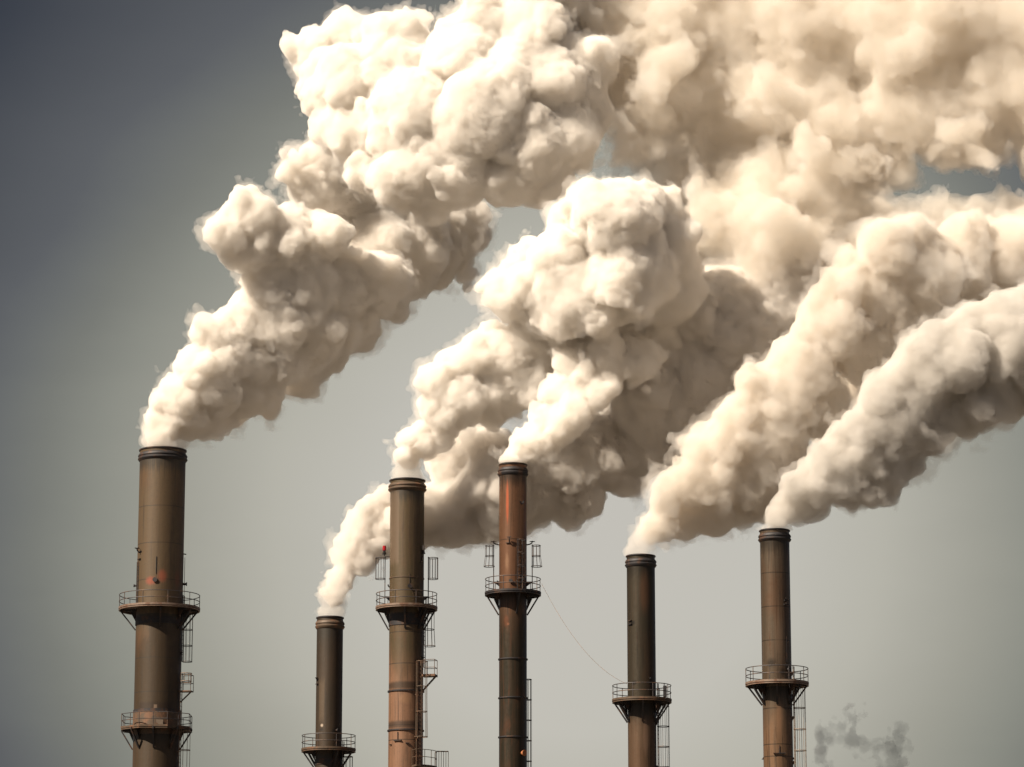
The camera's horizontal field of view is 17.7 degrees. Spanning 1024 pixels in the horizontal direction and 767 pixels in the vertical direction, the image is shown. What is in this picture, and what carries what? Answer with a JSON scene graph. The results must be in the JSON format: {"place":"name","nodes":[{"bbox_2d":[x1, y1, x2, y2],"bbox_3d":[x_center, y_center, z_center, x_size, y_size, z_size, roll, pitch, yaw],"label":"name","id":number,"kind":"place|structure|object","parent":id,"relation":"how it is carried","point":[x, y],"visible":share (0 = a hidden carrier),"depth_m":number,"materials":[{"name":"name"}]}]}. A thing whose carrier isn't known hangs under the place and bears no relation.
{"place":"outdoors","nodes":[
{"label":"outdoors","id":0,"kind":"place"},
{"bbox_2d":[0,0,1023,766],"label":"sky","id":1,"kind":"structure","parent":0,"point":[718,273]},
{"label":"ground","id":2,"kind":"structure","parent":0,"visible":0},
{"bbox_2d":[118,446,199,766],"bbox_3d":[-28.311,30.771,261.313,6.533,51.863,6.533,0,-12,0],"label":"chimney","id":3,"kind":"object","parent":2,"relation":"on","point":[159,611],"visible":1,"depth_m":262.51,"materials":[{"name":"metal"}]},
{"bbox_2d":[301,615,355,766],"bbox_3d":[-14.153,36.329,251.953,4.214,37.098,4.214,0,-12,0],"label":"chimney","id":4,"kind":"object","parent":2,"relation":"on","point":[328,749],"visible":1,"depth_m":253.72,"materials":[{"name":"metal"}]},
{"bbox_2d":[375,477,448,766],"bbox_3d":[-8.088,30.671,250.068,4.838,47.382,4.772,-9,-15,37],"label":"chimney","id":5,"kind":"object","parent":2,"relation":"on","point":[406,610],"visible":1,"depth_m":251.62,"materials":[{"name":"metal"}]},
{"bbox_2d":[484,462,541,766],"bbox_3d":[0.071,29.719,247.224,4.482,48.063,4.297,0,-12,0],"label":"chimney","id":6,"kind":"object","parent":2,"relation":"on","point":[512,596],"visible":1,"depth_m":249.01,"materials":[{"name":"metal"}]},
{"bbox_2d":[612,553,671,766],"bbox_3d":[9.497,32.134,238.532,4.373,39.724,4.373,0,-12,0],"label":"chimney","id":7,"kind":"object","parent":2,"relation":"on","point":[641,703],"visible":1,"depth_m":240.10,"materials":[{"name":"metal"}]},
{"bbox_2d":[542,585,626,683],"bbox_3d":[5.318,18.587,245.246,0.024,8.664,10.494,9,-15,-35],"label":"cable","id":8,"kind":"object","parent":7,"relation":"attached to","point":[573,636],"visible":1,"depth_m":246.05,"materials":[{"name":"metal"}]},
{"bbox_2d":[745,528,808,766],"bbox_3d":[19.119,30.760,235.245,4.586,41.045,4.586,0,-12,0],"label":"chimney","id":9,"kind":"object","parent":2,"relation":"on","point":[777,686],"visible":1,"depth_m":236.74,"materials":[{"name":"metal"}]}
]}

